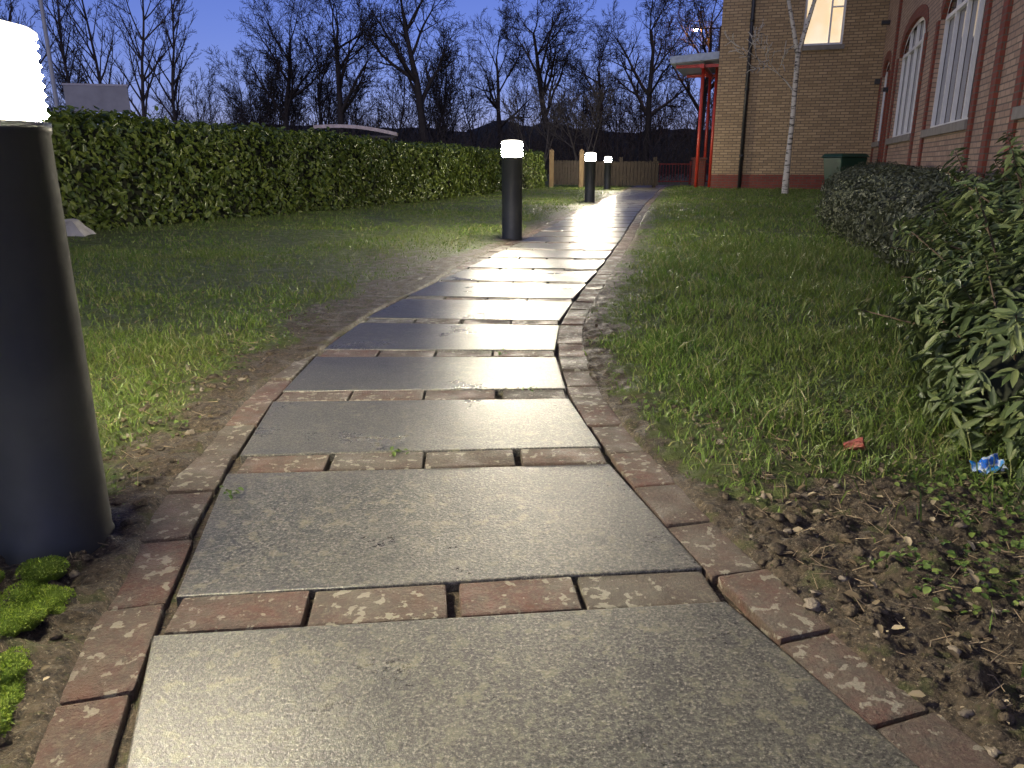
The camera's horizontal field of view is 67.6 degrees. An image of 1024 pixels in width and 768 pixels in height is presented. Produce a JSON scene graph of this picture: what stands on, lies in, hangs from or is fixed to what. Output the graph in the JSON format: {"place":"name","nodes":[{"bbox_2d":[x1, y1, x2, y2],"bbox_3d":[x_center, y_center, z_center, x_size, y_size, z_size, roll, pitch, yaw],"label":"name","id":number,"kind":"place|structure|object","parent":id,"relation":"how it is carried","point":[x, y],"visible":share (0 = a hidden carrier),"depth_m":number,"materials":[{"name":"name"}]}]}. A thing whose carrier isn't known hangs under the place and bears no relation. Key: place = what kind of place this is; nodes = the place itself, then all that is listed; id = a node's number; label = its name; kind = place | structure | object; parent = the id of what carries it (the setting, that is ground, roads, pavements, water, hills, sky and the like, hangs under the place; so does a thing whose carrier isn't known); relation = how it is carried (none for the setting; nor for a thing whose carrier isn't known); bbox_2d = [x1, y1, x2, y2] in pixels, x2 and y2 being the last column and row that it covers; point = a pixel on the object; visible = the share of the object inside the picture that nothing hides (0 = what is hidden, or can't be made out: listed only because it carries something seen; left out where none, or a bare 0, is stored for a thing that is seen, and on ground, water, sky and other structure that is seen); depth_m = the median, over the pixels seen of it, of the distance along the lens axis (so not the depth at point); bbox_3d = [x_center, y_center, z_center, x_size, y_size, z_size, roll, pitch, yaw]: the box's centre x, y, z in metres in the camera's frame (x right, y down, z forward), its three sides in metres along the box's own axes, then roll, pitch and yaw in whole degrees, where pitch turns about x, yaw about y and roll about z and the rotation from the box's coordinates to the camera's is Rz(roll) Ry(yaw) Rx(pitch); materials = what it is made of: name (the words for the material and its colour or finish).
{"place":"outdoors","nodes":[
{"label":"outdoors","id":0,"kind":"place"},
{"bbox_2d":[61,83,130,129],"bbox_3d":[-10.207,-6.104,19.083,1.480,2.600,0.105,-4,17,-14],"label":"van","id":1,"kind":"object","parent":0,"point":[108,97],"visible":0.72,"depth_m":18.77,"materials":[{"name":"white metal"}]},
{"bbox_2d":[0,0,722,132],"label":"sky","id":2,"kind":"structure","parent":0,"point":[210,23],"materials":[{"name":"blue"}]},
{"bbox_2d":[159,120,710,173],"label":"background hill","id":3,"kind":"structure","parent":0,"point":[525,134],"depth_m":60.87,"materials":[{"name":"black"}]},
{"bbox_2d":[0,174,1023,767],"bbox_3d":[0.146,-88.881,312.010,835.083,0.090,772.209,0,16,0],"label":"ground","id":4,"kind":"structure","parent":0,"point":[102,576],"depth_m":1.92,"materials":[{"name":"soil"}]},
{"bbox_2d":[0,0,60,100],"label":"birch tree","id":5,"kind":"object","parent":4,"relation":"on","point":[18,21],"visible":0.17,"depth_m":29.80,"materials":[{"name":"brown plant"}]},
{"bbox_2d":[0,558,71,734],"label":"moss cushions","id":6,"kind":"object","parent":4,"relation":"on","point":[46,580],"visible":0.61,"depth_m":1.17,"materials":[{"name":"green plant"}]},
{"bbox_2d":[0,555,75,737],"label":"moss fronds","id":7,"kind":"object","parent":6,"relation":"on","point":[49,601],"visible":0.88,"depth_m":1.20,"materials":[{"name":"green plant"}]},
{"bbox_2d":[0,0,82,64],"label":"birch tree","id":8,"kind":"object","parent":4,"relation":"on","point":[40,61],"visible":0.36,"depth_m":32.58,"materials":[{"name":"brown plant"}]},
{"bbox_2d":[39,0,59,111],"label":"lamp post","id":9,"kind":"object","parent":4,"relation":"on","point":[49,58],"visible":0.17,"depth_m":21.27,"materials":[{"name":"metal"}]},
{"bbox_2d":[12,0,94,99],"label":"birch tree","id":10,"kind":"object","parent":4,"relation":"on","point":[67,79],"visible":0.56,"depth_m":38.63,"materials":[{"name":"brown plant"}]},
{"bbox_2d":[0,20,114,565],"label":"bollard light","id":11,"kind":"object","parent":4,"relation":"on","point":[54,498],"visible":0.89,"depth_m":1.32,"materials":[{"name":"black paint"}]},
{"bbox_2d":[65,219,95,235],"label":"concrete block","id":12,"kind":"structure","parent":4,"relation":"on","point":[76,227],"depth_m":7.53,"materials":[{"name":"grey concrete"}]},
{"bbox_2d":[33,0,149,113],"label":"birch tree","id":13,"kind":"object","parent":4,"relation":"on","point":[92,55],"visible":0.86,"depth_m":33.95,"materials":[{"name":"brown plant"}]},
{"bbox_2d":[80,0,190,116],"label":"birch tree","id":14,"kind":"object","parent":4,"relation":"on","point":[143,76],"visible":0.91,"depth_m":31.71,"materials":[{"name":"brown plant"}]},
{"bbox_2d":[120,0,200,123],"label":"birch tree","id":15,"kind":"object","parent":4,"relation":"on","point":[177,86],"visible":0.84,"depth_m":38.51,"materials":[{"name":"brown plant"}]},
{"bbox_2d":[32,105,501,229],"bbox_3d":[-3.672,-3.188,11.235,1.668,1.467,17.423,6,17,20],"label":"hedge","id":16,"kind":"object","parent":4,"relation":"on","point":[113,171],"visible":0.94,"depth_m":9.92,"materials":[{"name":"green plant"}]},
{"bbox_2d":[225,0,335,130],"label":"bare tree","id":17,"kind":"object","parent":4,"relation":"on","point":[289,95],"visible":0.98,"depth_m":38.50,"materials":[{"name":"brown plant"}]},
{"bbox_2d":[313,124,397,143],"bbox_3d":[-4.900,-7.210,24.460,2.500,2.079,1.800,-2,16,-7],"label":"cycle shelter","id":18,"kind":"object","parent":4,"relation":"on","point":[392,137],"visible":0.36,"depth_m":23.44,"materials":[{"name":"grey metal"}]},
{"bbox_2d":[307,0,407,134],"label":"bare tree","id":19,"kind":"object","parent":4,"relation":"on","point":[342,107],"visible":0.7,"depth_m":35.02,"materials":[{"name":"brown plant"}]},
{"bbox_2d":[38,0,714,175],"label":"distant trees","id":20,"kind":"object","parent":4,"relation":"on","point":[321,96],"visible":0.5,"depth_m":46.95,"materials":[{"name":"brown plant"}]},
{"bbox_2d":[45,82,711,182],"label":"undergrowth","id":21,"kind":"object","parent":4,"relation":"on","point":[604,147],"visible":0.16,"depth_m":37.75,"materials":[{"name":"brown plant"}]},
{"bbox_2d":[346,0,472,143],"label":"bare tree","id":22,"kind":"object","parent":4,"relation":"on","point":[411,75],"visible":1,"depth_m":33.43,"materials":[{"name":"brown plant"}]},
{"bbox_2d":[460,2,539,148],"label":"bare tree","id":23,"kind":"object","parent":4,"relation":"on","point":[491,87],"visible":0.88,"depth_m":42.18,"materials":[{"name":"brown plant"}]},
{"bbox_2d":[501,140,522,239],"bbox_3d":[0.000,-1.852,7.396,0.204,0.977,0.204,0,16,0],"label":"bollard light","id":24,"kind":"object","parent":4,"relation":"on","point":[511,152],"visible":0.94,"depth_m":7.31,"materials":[{"name":"black paint"}]},
{"bbox_2d":[485,148,547,190],"bbox_3d":[0.090,-6.152,21.966,1.160,1.230,3.824,5,17,18],"label":"hedge","id":25,"kind":"object","parent":4,"relation":"on","point":[533,165],"visible":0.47,"depth_m":22.25,"materials":[{"name":"green plant"}]},
{"bbox_2d":[31,184,1007,767],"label":"footpath","id":26,"kind":"structure","parent":4,"relation":"on","point":[655,652],"depth_m":1.30,"materials":[{"name":"grey stone"}]},
{"bbox_2d":[219,348,887,568],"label":"weeds","id":27,"kind":"object","parent":26,"relation":"on","point":[874,560],"visible":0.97,"depth_m":1.68,"materials":[{"name":"green plant"}]},
{"bbox_2d":[17,233,1023,767],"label":"fallen leaves","id":28,"kind":"object","parent":4,"relation":"on","point":[903,597],"depth_m":1.52,"materials":[{"name":"plant"}]},
{"bbox_2d":[496,85,580,171],"bbox_3d":[1.012,-9.943,30.660,3.498,3.761,2.586,0,16,0],"label":"ornamental tree","id":29,"kind":"object","parent":4,"relation":"on","point":[512,117],"visible":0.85,"depth_m":30.28,"materials":[{"name":"brown plant"}]},
{"bbox_2d":[495,0,598,178],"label":"bare tree","id":30,"kind":"object","parent":4,"relation":"on","point":[555,61],"visible":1,"depth_m":34.17,"materials":[{"name":"brown plant"}]},
{"bbox_2d":[78,265,1023,614],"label":"ground weeds","id":31,"kind":"object","parent":4,"relation":"on","point":[972,533],"visible":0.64,"depth_m":1.74,"materials":[{"name":"green plant"}]},
{"bbox_2d":[549,149,583,186],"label":"wooden gate","id":32,"kind":"structure","parent":4,"relation":"on","point":[577,167],"depth_m":23.69,"materials":[{"name":"brown wood"}]},
{"bbox_2d":[526,71,619,174],"bbox_3d":[2.352,-9.887,29.676,3.877,4.206,3.854,0,16,0],"label":"ornamental tree","id":33,"kind":"object","parent":4,"relation":"on","point":[597,110],"visible":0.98,"depth_m":28.89,"materials":[{"name":"brown plant"}]},
{"bbox_2d":[584,152,595,202],"bbox_3d":[1.500,-3.943,14.682,0.204,0.977,0.204,0,16,0],"label":"bollard light","id":34,"kind":"object","parent":4,"relation":"on","point":[590,169],"visible":0.95,"depth_m":14.60,"materials":[{"name":"black paint"}]},
{"bbox_2d":[557,0,630,176],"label":"bare tree","id":35,"kind":"object","parent":4,"relation":"on","point":[602,53],"visible":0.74,"depth_m":39.21,"materials":[{"name":"brown plant"}]},
{"bbox_2d":[604,156,611,188],"bbox_3d":[2.750,-6.041,21.987,0.204,0.977,0.204,0,16,0],"label":"bollard light","id":36,"kind":"object","parent":4,"relation":"on","point":[607,172],"visible":0.91,"depth_m":21.90,"materials":[{"name":"black paint"}]},
{"bbox_2d":[583,157,658,186],"bbox_3d":[3.438,-6.647,24.182,2.400,1.030,0.145,-2,16,-6],"label":"wooden fence","id":37,"kind":"object","parent":4,"relation":"on","point":[620,167],"visible":0.69,"depth_m":24.13,"materials":[{"name":"brown wood"}]},
{"bbox_2d":[585,0,713,177],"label":"bare tree","id":38,"kind":"object","parent":4,"relation":"on","point":[648,92],"visible":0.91,"depth_m":36.86,"materials":[{"name":"brown plant"}]},
{"bbox_2d":[641,0,722,177],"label":"bare tree","id":39,"kind":"object","parent":4,"relation":"on","point":[708,38],"visible":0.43,"depth_m":38.16,"materials":[{"name":"brown plant"}]},
{"bbox_2d":[658,161,708,183],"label":"red railings","id":40,"kind":"object","parent":4,"relation":"on","point":[672,164],"visible":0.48,"depth_m":27.43,"materials":[{"name":"metal"}]},
{"bbox_2d":[676,64,718,187],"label":"porch posts","id":41,"kind":"object","parent":4,"relation":"on","point":[705,71],"visible":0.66,"depth_m":23.00,"materials":[{"name":"red metal"}]},
{"bbox_2d":[670,51,719,75],"bbox_3d":[5.810,-9.842,23.552,1.390,0.278,3.500,5,17,18],"label":"porch canopy","id":42,"kind":"object","parent":41,"relation":"on","point":[703,58],"visible":0.7,"depth_m":22.13,"materials":[{"name":"grey metal"}]},
{"bbox_2d":[691,157,706,185],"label":"brick pier","id":43,"kind":"structure","parent":4,"relation":"on","point":[701,170],"depth_m":25.48,"materials":[{"name":"red brick"}]},
{"bbox_2d":[694,27,720,49],"bbox_3d":[9.775,-14.288,39.074,1.450,7.300,0.200,0,16,0],"label":"street lamp","id":44,"kind":"object","parent":4,"relation":"on","point":[719,35],"visible":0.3,"depth_m":38.09,"materials":[{"name":"grey"}]},
{"bbox_2d":[699,0,722,79],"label":"bare tree","id":45,"kind":"object","parent":4,"relation":"on","point":[717,31],"visible":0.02,"depth_m":42.21,"materials":[{"name":"brown plant"}]},
{"bbox_2d":[724,0,816,193],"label":"silver birch","id":46,"kind":"object","parent":4,"relation":"on","point":[786,173],"visible":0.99,"depth_m":17.39,"materials":[{"name":"white plant"}]},
{"bbox_2d":[711,0,889,174],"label":"front wall","id":47,"kind":"structure","parent":4,"relation":"on","point":[837,96],"depth_m":21.24,"materials":[{"name":"brick"}]},
{"bbox_2d":[737,0,755,187],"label":"drainpipe","id":48,"kind":"object","parent":47,"relation":"attached to","point":[746,88],"visible":0.9,"depth_m":21.60,"materials":[{"name":"black metal"}]},
{"bbox_2d":[710,174,824,188],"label":"red plinth","id":49,"kind":"structure","parent":47,"relation":"attached to","point":[773,181],"depth_m":22.10,"materials":[{"name":"brick"}]},
{"bbox_2d":[802,44,844,50],"bbox_3d":[8.408,-9.142,20.756,1.150,0.118,0.069,5,17,18],"label":"lit window sill","id":50,"kind":"structure","parent":47,"relation":"attached to","point":[823,47],"depth_m":20.72,"materials":[{"name":"stone"}]},
{"bbox_2d":[803,0,846,45],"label":"lit window frame","id":51,"kind":"object","parent":47,"relation":"attached to","point":[831,14],"visible":0.85,"depth_m":20.63,"materials":[{"name":"white plastic"}]},
{"bbox_2d":[804,0,843,43],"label":"lit window pane","id":52,"kind":"object","parent":51,"relation":"in","point":[818,30],"visible":0.78,"depth_m":20.71,"materials":[{"name":"beige glass"}]},
{"bbox_2d":[821,153,869,190],"bbox_3d":[8.444,-5.373,19.493,0.864,0.970,0.780,-5,17,-18],"label":"wheelie bin","id":53,"kind":"object","parent":4,"relation":"on","point":[833,162],"visible":0.56,"depth_m":19.14,"materials":[{"name":"green plastic"}]},
{"bbox_2d":[843,436,865,449],"bbox_3d":[0.834,0.148,1.863,0.046,0.035,0.056,-13,-12,26],"label":"crushed cup","id":54,"kind":"object","parent":4,"relation":"on","point":[859,442],"visible":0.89,"depth_m":1.85,"materials":[{"name":"plastic"}]},
{"bbox_2d":[820,160,901,191],"bbox_3d":[6.558,-3.611,13.801,1.841,0.832,4.349,6,17,20],"label":"shrub","id":55,"kind":"object","parent":4,"relation":"on","point":[866,166],"visible":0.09,"depth_m":13.20,"materials":[{"name":"green plant"}]},
{"bbox_2d":[818,161,939,204],"bbox_3d":[5.189,-2.640,10.482,1.800,0.793,3.762,6,17,21],"label":"shrub","id":56,"kind":"object","parent":4,"relation":"on","point":[857,172],"visible":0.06,"depth_m":10.00,"materials":[{"name":"green plant"}]},
{"bbox_2d":[814,164,991,237],"bbox_3d":[3.990,-1.836,7.756,1.733,0.758,3.220,6,17,21],"label":"shrub","id":57,"kind":"object","parent":4,"relation":"on","point":[838,193],"visible":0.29,"depth_m":7.26,"materials":[{"name":"green plant"}]},
{"bbox_2d":[833,165,1023,271],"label":"shrub","id":58,"kind":"object","parent":4,"relation":"on","point":[914,199],"visible":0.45,"depth_m":5.64,"materials":[{"name":"green plant"}]},
{"bbox_2d":[845,131,1023,490],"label":"evergreen shrub","id":59,"kind":"object","parent":4,"relation":"on","point":[981,294],"visible":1,"depth_m":2.09,"materials":[{"name":"green plant"}]},
{"bbox_2d":[870,0,1023,181],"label":"red brick piers","id":60,"kind":"structure","parent":4,"relation":"on","point":[921,11],"depth_m":9.88,"materials":[{"name":"red brick"}]},
{"bbox_2d":[872,0,1023,184],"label":"side wall","id":61,"kind":"structure","parent":4,"relation":"on","point":[937,150],"depth_m":10.81,"materials":[{"name":"brick"}]},
{"bbox_2d":[874,20,890,91],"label":"wall fittings","id":62,"kind":"object","parent":61,"relation":"attached to","point":[877,81],"depth_m":19.54,"materials":[{"name":"black metal"}]},
{"bbox_2d":[877,0,984,140],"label":"window frames","id":63,"kind":"structure","parent":61,"relation":"attached to","point":[960,6],"depth_m":12.21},
{"bbox_2d":[896,0,985,135],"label":"window panes","id":64,"kind":"object","parent":63,"relation":"in","point":[968,53],"visible":0.16,"depth_m":11.91,"materials":[{"name":"glass"}]},
{"bbox_2d":[871,105,1023,147],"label":"sills","id":65,"kind":"structure","parent":61,"relation":"attached to","point":[1017,114],"depth_m":11.28,"materials":[{"name":"stone"}]},
{"bbox_2d":[969,453,1007,475],"bbox_3d":[1.070,0.184,1.718,0.072,0.025,0.040,-13,43,-7],"label":"crisp packet","id":66,"kind":"object","parent":4,"relation":"on","point":[990,458],"visible":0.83,"depth_m":1.72,"materials":[{"name":"plastic"}]},
{"bbox_2d":[68,184,1023,677],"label":"grass","id":67,"kind":"structure","parent":0,"point":[790,266],"depth_m":3.59,"materials":[{"name":"green plant"}]}
]}

